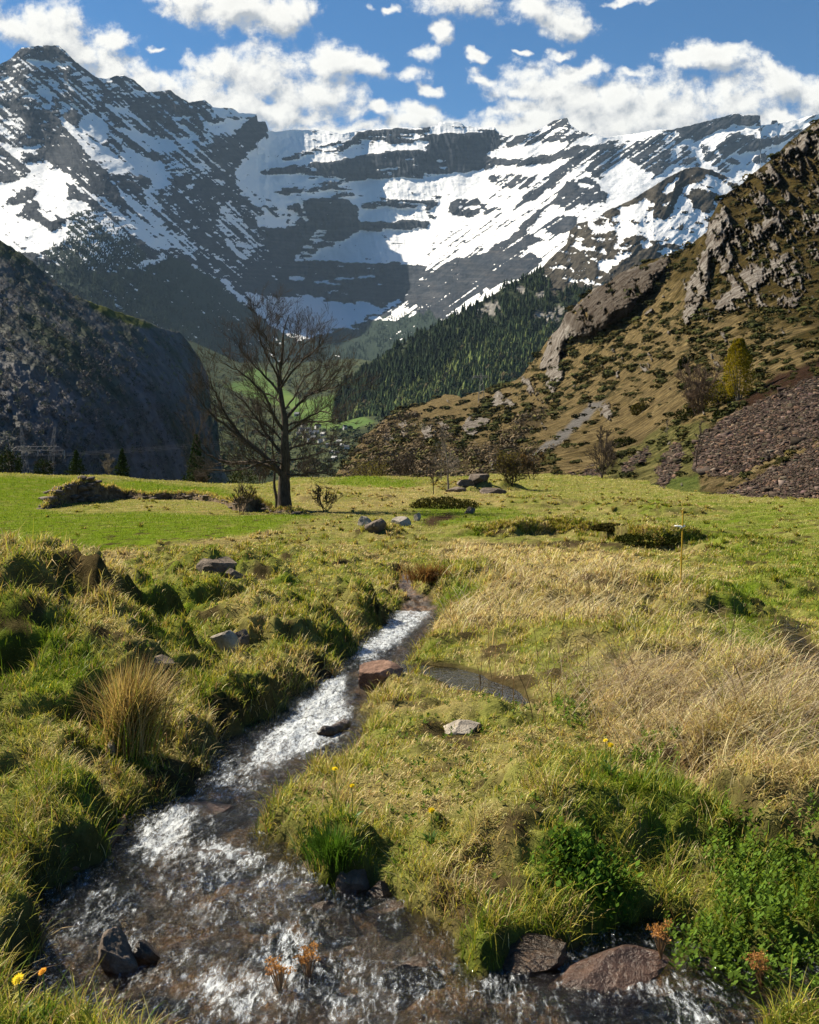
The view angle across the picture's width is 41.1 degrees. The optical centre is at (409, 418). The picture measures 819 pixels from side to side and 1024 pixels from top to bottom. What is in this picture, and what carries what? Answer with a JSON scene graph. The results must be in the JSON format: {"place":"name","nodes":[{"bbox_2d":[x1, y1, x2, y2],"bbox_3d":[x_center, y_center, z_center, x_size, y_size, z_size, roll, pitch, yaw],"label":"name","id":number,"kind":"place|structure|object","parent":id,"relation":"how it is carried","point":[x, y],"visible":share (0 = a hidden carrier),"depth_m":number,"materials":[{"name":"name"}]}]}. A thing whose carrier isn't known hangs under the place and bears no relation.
{"place":"outdoors","nodes":[
{"label":"outdoors","id":0,"kind":"place"},
{"bbox_2d":[0,240,230,483],"bbox_3d":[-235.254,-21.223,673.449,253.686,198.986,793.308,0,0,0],"label":"wooded slope","id":1,"kind":"structure","parent":0,"point":[24,371],"depth_m":551.43,"materials":[{"name":"plant"}]},
{"bbox_2d":[11,426,64,474],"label":"pylon","id":2,"kind":"object","parent":1,"relation":"on","point":[24,446],"visible":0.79,"depth_m":329.96,"materials":[{"name":"metal"}]},
{"bbox_2d":[0,246,231,482],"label":"leafless wood","id":3,"kind":"object","parent":1,"relation":"on","point":[87,440],"visible":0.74,"depth_m":505.08,"materials":[{"name":"plant"}]},
{"bbox_2d":[188,341,382,483],"bbox_3d":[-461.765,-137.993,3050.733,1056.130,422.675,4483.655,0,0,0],"label":"valley floor","id":4,"kind":"structure","parent":0,"point":[288,396],"depth_m":2920.84,"materials":[{"name":"green plant"}]},
{"bbox_2d":[190,340,383,477],"bbox_3d":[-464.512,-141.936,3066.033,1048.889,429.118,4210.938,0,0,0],"label":"valley wood","id":5,"kind":"object","parent":4,"relation":"on","point":[269,452],"visible":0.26,"depth_m":1730.62,"materials":[{"name":"plant"}]},
{"bbox_2d":[0,473,818,1023],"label":"meadow ground","id":6,"kind":"structure","parent":0,"point":[16,655],"depth_m":5.76,"materials":[{"name":"plant"}]},
{"bbox_2d":[0,445,23,473],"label":"evergreen bush","id":7,"kind":"object","parent":6,"relation":"on","point":[10,460],"visible":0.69,"depth_m":91.84,"materials":[{"name":"green plant"}]},
{"bbox_2d":[5,972,34,1019],"bbox_3d":[-1.145,1.704,3.204,0.088,0.152,0.104,0,0,0],"label":"dandelion","id":8,"kind":"object","parent":6,"relation":"on","point":[18,978],"visible":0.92,"depth_m":3.20,"materials":[{"name":"yellow plant"}]},
{"bbox_2d":[33,458,54,473],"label":"evergreen bush","id":9,"kind":"object","parent":6,"relation":"on","point":[42,465],"visible":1,"depth_m":95.79,"materials":[{"name":"green plant"}]},
{"bbox_2d":[29,967,60,1020],"bbox_3d":[-1.075,1.709,3.220,0.100,0.169,0.103,0,0,42],"label":"dandelion","id":10,"kind":"object","parent":6,"relation":"on","point":[42,970],"visible":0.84,"depth_m":3.23,"materials":[{"name":"green plant"}]},
{"bbox_2d":[64,449,86,474],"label":"spruce tree","id":11,"kind":"object","parent":6,"relation":"on","point":[75,464],"visible":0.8,"depth_m":94.89,"materials":[{"name":"green plant"}]},
{"bbox_2d":[73,814,127,870],"bbox_3d":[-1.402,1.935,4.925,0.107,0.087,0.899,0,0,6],"label":"stone","id":12,"kind":"object","parent":6,"relation":"on","point":[118,832],"visible":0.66,"depth_m":5.08,"materials":[{"name":"stone"}]},
{"bbox_2d":[101,453,114,474],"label":"bare tree","id":13,"kind":"object","parent":6,"relation":"on","point":[106,467],"visible":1,"depth_m":99.00,"materials":[{"name":"grey plant"}]},
{"bbox_2d":[105,740,115,754],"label":"stone","id":14,"kind":"object","parent":6,"relation":"on","point":[110,747],"visible":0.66,"depth_m":5.92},
{"bbox_2d":[98,927,137,990],"bbox_3d":[-1.010,1.875,3.779,0.129,0.205,0.137,0,0,-19],"label":"boulder","id":15,"kind":"object","parent":6,"relation":"on","point":[115,949],"visible":0.94,"depth_m":3.74,"materials":[{"name":"grey stone"}]},
{"bbox_2d":[113,448,131,477],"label":"spruce tree","id":16,"kind":"object","parent":6,"relation":"on","point":[123,468],"visible":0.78,"depth_m":97.91,"materials":[{"name":"green plant"}]},
{"bbox_2d":[59,646,205,765],"bbox_3d":[-1.521,1.549,6.011,0.839,0.571,0.882,0,0,-34],"label":"rush tussock","id":17,"kind":"object","parent":6,"relation":"on","point":[132,716],"visible":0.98,"depth_m":5.97,"materials":[{"name":"yellow plant"}]},
{"bbox_2d":[133,939,159,973],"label":"boulder","id":18,"kind":"object","parent":6,"relation":"on","point":[144,951],"visible":0.83,"depth_m":3.79,"materials":[{"name":"stone"}]},
{"bbox_2d":[146,654,174,672],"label":"stone","id":19,"kind":"object","parent":6,"relation":"on","point":[161,657],"visible":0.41,"depth_m":7.35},
{"bbox_2d":[37,474,306,514],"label":"ruined wall","id":20,"kind":"structure","parent":6,"relation":"on","point":[87,488],"depth_m":53.87,"materials":[{"name":"grey stone"}]},
{"bbox_2d":[182,434,209,482],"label":"spruce tree","id":21,"kind":"object","parent":6,"relation":"on","point":[189,476],"visible":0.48,"depth_m":103.78,"materials":[{"name":"green plant"}]},
{"bbox_2d":[188,472,211,482],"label":"bare shrub","id":22,"kind":"object","parent":6,"relation":"on","point":[197,478],"visible":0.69,"depth_m":99.56,"materials":[{"name":"brown plant"}]},
{"bbox_2d":[177,801,235,825],"bbox_3d":[-1.019,2.022,5.567,0.314,0.098,0.202,0,0,-21],"label":"stone","id":23,"kind":"object","parent":6,"relation":"on","point":[220,807],"visible":0.88,"depth_m":5.53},
{"bbox_2d":[196,556,236,573],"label":"boulder","id":24,"kind":"object","parent":6,"relation":"on","point":[215,565],"visible":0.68,"depth_m":16.81,"materials":[{"name":"grey stone"}]},
{"bbox_2d":[210,630,239,654],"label":"stone","id":25,"kind":"object","parent":6,"relation":"on","point":[225,640],"visible":0.53,"depth_m":9.35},
{"bbox_2d":[184,842,272,872],"bbox_3d":[-0.809,1.983,4.960,0.402,0.087,0.321,0,0,0],"label":"stone","id":26,"kind":"object","parent":6,"relation":"on","point":[205,862],"visible":0.81,"depth_m":4.87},
{"bbox_2d":[223,568,245,579],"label":"boulder","id":27,"kind":"object","parent":6,"relation":"on","point":[230,572],"visible":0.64,"depth_m":16.47,"materials":[{"name":"grey stone"}]},
{"bbox_2d":[226,481,256,511],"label":"twiggy shrub","id":28,"kind":"object","parent":6,"relation":"on","point":[239,498],"visible":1,"depth_m":44.93,"materials":[{"name":"brown plant"}]},
{"bbox_2d":[225,469,258,484],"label":"evergreen bush","id":29,"kind":"object","parent":6,"relation":"on","point":[235,479],"visible":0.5,"depth_m":102.75,"materials":[{"name":"green plant"}]},
{"bbox_2d":[235,629,249,646],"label":"stone","id":30,"kind":"object","parent":6,"relation":"on","point":[244,638],"visible":0.49,"depth_m":9.59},
{"bbox_2d":[255,454,272,483],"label":"bare tree","id":31,"kind":"object","parent":6,"relation":"on","point":[266,471],"visible":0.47,"depth_m":103.89,"materials":[{"name":"plant"}]},
{"bbox_2d":[249,912,288,934],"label":"stone","id":32,"kind":"object","parent":6,"relation":"on","point":[268,920],"visible":0.87,"depth_m":4.17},
{"bbox_2d":[261,427,280,507],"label":"sapling","id":33,"kind":"object","parent":6,"relation":"on","point":[273,455],"visible":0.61,"depth_m":48.90,"materials":[{"name":"brown plant"}]},
{"bbox_2d":[173,281,380,508],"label":"bare tree","id":34,"kind":"object","parent":6,"relation":"on","point":[285,475],"visible":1,"depth_m":47.29,"materials":[{"name":"brown plant"}]},
{"bbox_2d":[286,883,323,910],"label":"stone","id":35,"kind":"object","parent":6,"relation":"on","point":[307,890],"visible":0.64,"depth_m":4.49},
{"bbox_2d":[291,454,319,477],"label":"bare tree","id":36,"kind":"object","parent":6,"relation":"on","point":[300,468],"visible":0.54,"depth_m":106.03,"materials":[{"name":"grey plant"}]},
{"bbox_2d":[290,955,343,995],"bbox_3d":[-0.326,1.961,3.841,0.198,0.176,0.158,0,0,0],"label":"stone","id":37,"kind":"object","parent":6,"relation":"on","point":[312,987],"visible":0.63,"depth_m":3.78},
{"bbox_2d":[311,485,343,510],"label":"twiggy shrub","id":38,"kind":"object","parent":6,"relation":"on","point":[319,490],"visible":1,"depth_m":46.32,"materials":[{"name":"brown plant"}]},
{"bbox_2d":[299,901,358,943],"bbox_3d":[-0.309,1.969,4.282,0.246,0.136,0.156,0,0,27],"label":"stone","id":39,"kind":"object","parent":6,"relation":"on","point":[321,906],"visible":0.83,"depth_m":4.24,"materials":[{"name":"stone"}]},
{"bbox_2d":[288,812,376,871],"bbox_3d":[-0.327,1.758,4.591,0.412,0.154,0.502,0,0,0],"label":"grass tuft","id":40,"kind":"object","parent":6,"relation":"on","point":[321,846],"visible":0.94,"depth_m":4.52,"materials":[{"name":"plant"}]},
{"bbox_2d":[0,537,699,919],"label":"meadow herbs","id":41,"kind":"object","parent":6,"relation":"on","point":[428,791],"visible":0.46,"depth_m":5.71,"materials":[{"name":"green plant"}]},
{"bbox_2d":[527,806,644,924],"bbox_3d":[0.689,1.725,4.231,0.387,0.344,0.472,0,0,40],"label":"leafy clump","id":42,"kind":"object","parent":41,"relation":"on","point":[590,870],"visible":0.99,"depth_m":4.23,"materials":[{"name":"green plant"}]},
{"bbox_2d":[335,869,369,898],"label":"boulder","id":43,"kind":"object","parent":6,"relation":"on","point":[355,879],"visible":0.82,"depth_m":4.46,"materials":[{"name":"grey stone"}]},
{"bbox_2d":[341,783,365,822],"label":"dandelion","id":44,"kind":"object","parent":6,"relation":"on","point":[359,812],"visible":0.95,"depth_m":4.66,"materials":[{"name":"green plant"}]},
{"bbox_2d":[347,459,382,475],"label":"leafy bush","id":45,"kind":"object","parent":6,"relation":"on","point":[358,469],"visible":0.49,"depth_m":111.85,"materials":[{"name":"green plant"}]},
{"bbox_2d":[358,516,371,525],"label":"stone","id":46,"kind":"object","parent":6,"relation":"on","point":[362,520],"visible":0.54,"depth_m":33.53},
{"bbox_2d":[364,518,385,532],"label":"boulder","id":47,"kind":"object","parent":6,"relation":"on","point":[377,526],"visible":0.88,"depth_m":27.63,"materials":[{"name":"grey stone"}]},
{"bbox_2d":[365,455,390,476],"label":"leafy bush","id":48,"kind":"object","parent":6,"relation":"on","point":[379,462],"visible":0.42,"depth_m":115.71,"materials":[{"name":"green plant"}]},
{"bbox_2d":[367,880,391,902],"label":"boulder","id":49,"kind":"object","parent":6,"relation":"on","point":[380,890],"visible":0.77,"depth_m":4.38,"materials":[{"name":"stone"}]},
{"bbox_2d":[358,660,402,691],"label":"boulder","id":50,"kind":"object","parent":6,"relation":"on","point":[370,672],"visible":0.61,"depth_m":8.70,"materials":[{"name":"stone"}]},
{"bbox_2d":[364,900,407,925],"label":"stone","id":51,"kind":"object","parent":6,"relation":"on","point":[394,905],"visible":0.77,"depth_m":4.24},
{"bbox_2d":[391,516,410,525],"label":"stone","id":52,"kind":"object","parent":6,"relation":"on","point":[402,520],"visible":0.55,"depth_m":33.38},
{"bbox_2d":[390,450,416,475],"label":"bare shrub","id":53,"kind":"object","parent":6,"relation":"on","point":[404,468],"visible":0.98,"depth_m":107.70,"materials":[{"name":"brown plant"}]},
{"bbox_2d":[377,955,438,993],"bbox_3d":[-0.004,1.928,3.812,0.213,0.094,0.170,0,0,0],"label":"stone","id":54,"kind":"object","parent":6,"relation":"on","point":[415,963],"visible":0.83,"depth_m":3.75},
{"bbox_2d":[0,472,818,551],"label":"meadow grass","id":55,"kind":"structure","parent":6,"relation":"on","point":[387,478],"depth_m":46.46,"materials":[{"name":"plant"}]},
{"bbox_2d":[375,558,479,584],"bbox_3d":[0.294,2.181,15.771,1.510,0.363,1.114,0,0,28],"label":"rush tussock","id":56,"kind":"object","parent":6,"relation":"on","point":[429,575],"visible":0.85,"depth_m":15.77,"materials":[{"name":"brown plant"}]},
{"bbox_2d":[419,807,439,844],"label":"dandelion","id":57,"kind":"object","parent":6,"relation":"on","point":[431,811],"visible":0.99,"depth_m":4.64,"materials":[{"name":"green plant"}]},
{"bbox_2d":[426,459,443,493],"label":"sapling","id":58,"kind":"object","parent":6,"relation":"on","point":[430,468],"visible":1,"depth_m":61.61,"materials":[{"name":"brown plant"}]},
{"bbox_2d":[434,435,449,478],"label":"bare tree","id":59,"kind":"object","parent":6,"relation":"on","point":[442,454],"visible":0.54,"depth_m":96.67,"materials":[{"name":"brown plant"}]},
{"bbox_2d":[409,496,478,508],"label":"juniper mat","id":60,"kind":"object","parent":6,"relation":"on","point":[446,503],"visible":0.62,"depth_m":48.64,"materials":[{"name":"green plant"}]},
{"bbox_2d":[431,425,460,489],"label":"bare tree","id":61,"kind":"object","parent":6,"relation":"on","point":[447,458],"visible":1,"depth_m":68.33,"materials":[{"name":"brown plant"}]},
{"bbox_2d":[445,486,465,491],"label":"stone","id":62,"kind":"object","parent":6,"relation":"on","point":[457,489],"visible":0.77,"depth_m":66.48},
{"bbox_2d":[443,719,481,734],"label":"stone","id":63,"kind":"object","parent":6,"relation":"on","point":[464,726],"visible":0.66,"depth_m":6.73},
{"bbox_2d":[456,479,473,486],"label":"stone","id":64,"kind":"object","parent":6,"relation":"on","point":[465,482],"visible":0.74,"depth_m":68.89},
{"bbox_2d":[468,474,489,484],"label":"stone","id":65,"kind":"object","parent":6,"relation":"on","point":[476,478],"visible":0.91,"depth_m":69.39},
{"bbox_2d":[479,488,506,493],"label":"stone","id":66,"kind":"object","parent":6,"relation":"on","point":[491,490],"visible":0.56,"depth_m":65.18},
{"bbox_2d":[492,449,527,485],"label":"willow bush","id":67,"kind":"object","parent":6,"relation":"on","point":[511,470],"visible":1,"depth_m":69.99,"materials":[{"name":"green plant"}]},
{"bbox_2d":[517,450,547,479],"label":"willow bush","id":68,"kind":"object","parent":6,"relation":"on","point":[528,464],"visible":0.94,"depth_m":90.61,"materials":[{"name":"brown plant"}]},
{"bbox_2d":[502,933,568,976],"bbox_3d":[0.388,1.892,3.822,0.296,0.125,0.194,0,0,32],"label":"boulder","id":69,"kind":"object","parent":6,"relation":"on","point":[535,953],"visible":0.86,"depth_m":3.78,"materials":[{"name":"stone"}]},
{"bbox_2d":[589,522,626,531],"bbox_3d":[5.059,2.725,27.369,1.094,0.228,0.922,0,0,0],"label":"juniper mat","id":70,"kind":"object","parent":6,"relation":"on","point":[607,527],"visible":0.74,"depth_m":27.15,"materials":[{"name":"green plant"}]},
{"bbox_2d":[548,944,668,1007],"bbox_3d":[0.682,1.896,3.727,0.393,0.146,0.274,0,0,-45],"label":"boulder","id":71,"kind":"object","parent":6,"relation":"on","point":[622,968],"visible":0.96,"depth_m":3.66,"materials":[{"name":"stone"}]},
{"bbox_2d":[646,918,672,958],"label":"dried flower","id":72,"kind":"object","parent":71,"relation":"on","point":[658,930],"visible":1,"depth_m":3.75,"materials":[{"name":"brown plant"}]},
{"bbox_2d":[601,742,619,774],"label":"dandelion","id":73,"kind":"object","parent":6,"relation":"on","point":[610,745],"visible":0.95,"depth_m":4.95,"materials":[{"name":"green plant"}]},
{"bbox_2d":[423,542,818,791],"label":"dead straw","id":74,"kind":"object","parent":6,"relation":"on","point":[556,608],"visible":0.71,"depth_m":8.31,"materials":[{"name":"beige plant"}]},
{"bbox_2d":[475,565,818,740],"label":"upright stalks","id":75,"kind":"object","parent":6,"relation":"on","point":[619,649],"visible":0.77,"depth_m":8.53,"materials":[{"name":"beige plant"}]},
{"bbox_2d":[612,533,683,545],"bbox_3d":[5.485,2.752,25.072,1.638,0.271,1.368,0,0,0],"label":"juniper mat","id":76,"kind":"object","parent":6,"relation":"on","point":[629,538],"visible":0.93,"depth_m":24.73,"materials":[{"name":"green plant"}]},
{"bbox_2d":[498,622,818,781],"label":"flattened stalks","id":77,"kind":"object","parent":6,"relation":"on","point":[775,687],"visible":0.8,"depth_m":6.48,"materials":[{"name":"beige plant"}]},
{"bbox_2d":[675,511,684,581],"bbox_3d":[3.438,1.703,13.883,0.138,1.040,0.077,0,0,0],"label":"fence stake","id":78,"kind":"object","parent":6,"relation":"on","point":[682,526],"visible":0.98,"depth_m":13.88,"materials":[{"name":"brown wood"}]},
{"bbox_2d":[551,692,818,994],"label":"brooklime cover","id":79,"kind":"object","parent":6,"relation":"on","point":[773,910],"visible":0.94,"depth_m":4.02,"materials":[{"name":"green plant"}]},
{"bbox_2d":[743,948,771,987],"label":"dried flower","id":80,"kind":"object","parent":79,"relation":"on","point":[762,973],"visible":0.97,"depth_m":3.65,"materials":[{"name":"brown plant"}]},
{"bbox_2d":[685,956,722,979],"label":"stone","id":81,"kind":"object","parent":6,"relation":"on","point":[702,960],"visible":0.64,"depth_m":3.79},
{"bbox_2d":[769,615,818,672],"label":"puddle water","id":82,"kind":"structure","parent":6,"relation":"on","point":[794,637],"depth_m":11.15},
{"bbox_2d":[0,45,818,362],"bbox_3d":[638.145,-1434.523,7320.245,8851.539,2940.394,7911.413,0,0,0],"label":"mountain range","id":83,"kind":"structure","parent":0,"point":[438,221],"depth_m":8285.09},
{"bbox_2d":[39,236,443,362],"bbox_3d":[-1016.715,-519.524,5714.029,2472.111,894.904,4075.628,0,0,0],"label":"mountain forest","id":84,"kind":"object","parent":83,"relation":"on","point":[95,277],"visible":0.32,"depth_m":5488.41,"materials":[{"name":"plant"}]},
{"bbox_2d":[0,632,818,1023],"bbox_3d":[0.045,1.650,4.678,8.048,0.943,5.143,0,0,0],"label":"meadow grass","id":85,"kind":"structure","parent":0,"point":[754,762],"depth_m":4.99,"materials":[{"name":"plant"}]},
{"bbox_2d":[0,518,818,736],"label":"meadow grass","id":86,"kind":"structure","parent":0,"point":[534,553],"depth_m":11.85,"materials":[{"name":"plant"}]},
{"bbox_2d":[0,0,818,137],"label":"sky","id":87,"kind":"structure","parent":0,"point":[611,68],"materials":[{"name":"blue"}]},
{"bbox_2d":[21,610,818,1023],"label":"stream water","id":88,"kind":"structure","parent":0,"point":[301,732],"depth_m":4.16,"materials":[{"name":"white liquid"}]},
{"bbox_2d":[264,953,295,997],"bbox_3d":[-0.425,1.840,3.591,0.107,0.134,0.103,0,0,0],"label":"dried flower","id":89,"kind":"object","parent":88,"relation":"on","point":[280,969],"visible":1,"depth_m":3.58,"materials":[{"name":"orange plant"}]},
{"bbox_2d":[292,942,321,984],"bbox_3d":[-0.347,1.845,3.698,0.100,0.132,0.095,0,0,0],"label":"dried flower","id":90,"kind":"object","parent":88,"relation":"on","point":[303,960],"visible":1,"depth_m":3.68,"materials":[{"name":"orange plant"}]},
{"bbox_2d":[317,718,350,739],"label":"stone","id":91,"kind":"object","parent":88,"relation":"on","point":[335,728],"visible":0.94,"depth_m":7.11,"materials":[{"name":"stone"}]},
{"bbox_2d":[398,663,528,706],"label":"seep water","id":92,"kind":"structure","parent":0,"point":[457,677],"depth_m":8.94,"materials":[{"name":"liquid"}]},
{"bbox_2d":[344,167,738,407],"bbox_3d":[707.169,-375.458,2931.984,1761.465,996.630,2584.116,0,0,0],"label":"snowy ridge","id":93,"kind":"structure","parent":0,"point":[669,214],"depth_m":3095.32,"materials":[{"name":"snow"}]},
{"bbox_2d":[332,264,591,424],"bbox_3d":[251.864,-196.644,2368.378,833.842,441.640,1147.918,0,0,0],"label":"conifer wood","id":94,"kind":"object","parent":93,"relation":"on","point":[487,330],"visible":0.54,"depth_m":2399.12,"materials":[{"name":"plant"}]},
{"bbox_2d":[336,120,818,497],"bbox_3d":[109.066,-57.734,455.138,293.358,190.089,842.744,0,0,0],"label":"hillside","id":95,"kind":"structure","parent":0,"point":[743,279],"depth_m":309.67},
{"bbox_2d":[341,405,558,477],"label":"leafless brush","id":96,"kind":"object","parent":95,"relation":"on","point":[421,466],"visible":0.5,"depth_m":268.38,"materials":[{"name":"plant"}]},
{"bbox_2d":[472,374,489,402],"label":"pylon","id":97,"kind":"object","parent":95,"relation":"on","point":[481,378],"visible":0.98,"depth_m":588.85,"materials":[{"name":"metal"}]},
{"bbox_2d":[332,119,818,478],"bbox_3d":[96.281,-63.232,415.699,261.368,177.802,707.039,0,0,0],"label":"juniper scrub","id":98,"kind":"object","parent":95,"relation":"on","point":[482,410],"visible":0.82,"depth_m":297.65,"materials":[{"name":"plant"}]},
{"bbox_2d":[582,425,622,478],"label":"bare tree","id":99,"kind":"object","parent":95,"relation":"on","point":[608,450],"visible":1,"depth_m":95.64,"materials":[{"name":"brown plant"}]},
{"bbox_2d":[612,436,636,447],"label":"juniper bush","id":100,"kind":"object","parent":95,"relation":"on","point":[628,441],"visible":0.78,"depth_m":140.17,"materials":[{"name":"green plant"}]},
{"bbox_2d":[630,402,649,414],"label":"juniper bush","id":101,"kind":"object","parent":95,"relation":"on","point":[637,409],"visible":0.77,"depth_m":182.16,"materials":[{"name":"green plant"}]},
{"bbox_2d":[677,355,691,370],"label":"juniper bush","id":102,"kind":"object","parent":95,"relation":"on","point":[684,359],"visible":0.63,"depth_m":203.99,"materials":[{"name":"green plant"}]},
{"bbox_2d":[673,408,700,420],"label":"juniper bush","id":103,"kind":"object","parent":95,"relation":"on","point":[684,414],"visible":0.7,"depth_m":122.53,"materials":[{"name":"green plant"}]},
{"bbox_2d":[568,376,818,498],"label":"scree","id":104,"kind":"structure","parent":95,"relation":"on","point":[795,440],"depth_m":76.45,"materials":[{"name":"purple stone"}]},
{"bbox_2d":[691,420,706,464],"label":"sapling","id":105,"kind":"object","parent":95,"relation":"on","point":[700,450],"visible":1,"depth_m":77.95,"materials":[{"name":"brown plant"}]},
{"bbox_2d":[674,363,729,415],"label":"bare tree","id":106,"kind":"object","parent":95,"relation":"on","point":[693,395],"visible":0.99,"depth_m":120.51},
{"bbox_2d":[703,381,731,407],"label":"bush","id":107,"kind":"object","parent":95,"relation":"on","point":[721,392],"visible":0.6,"depth_m":119.32,"materials":[{"name":"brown plant"}]},
{"bbox_2d":[712,409,728,418],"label":"juniper bush","id":108,"kind":"object","parent":95,"relation":"on","point":[715,413],"visible":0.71,"depth_m":105.37,"materials":[{"name":"green plant"}]},
{"bbox_2d":[723,338,754,400],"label":"birch tree","id":109,"kind":"object","parent":95,"relation":"on","point":[743,353],"visible":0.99,"depth_m":116.05,"materials":[{"name":"green plant"}]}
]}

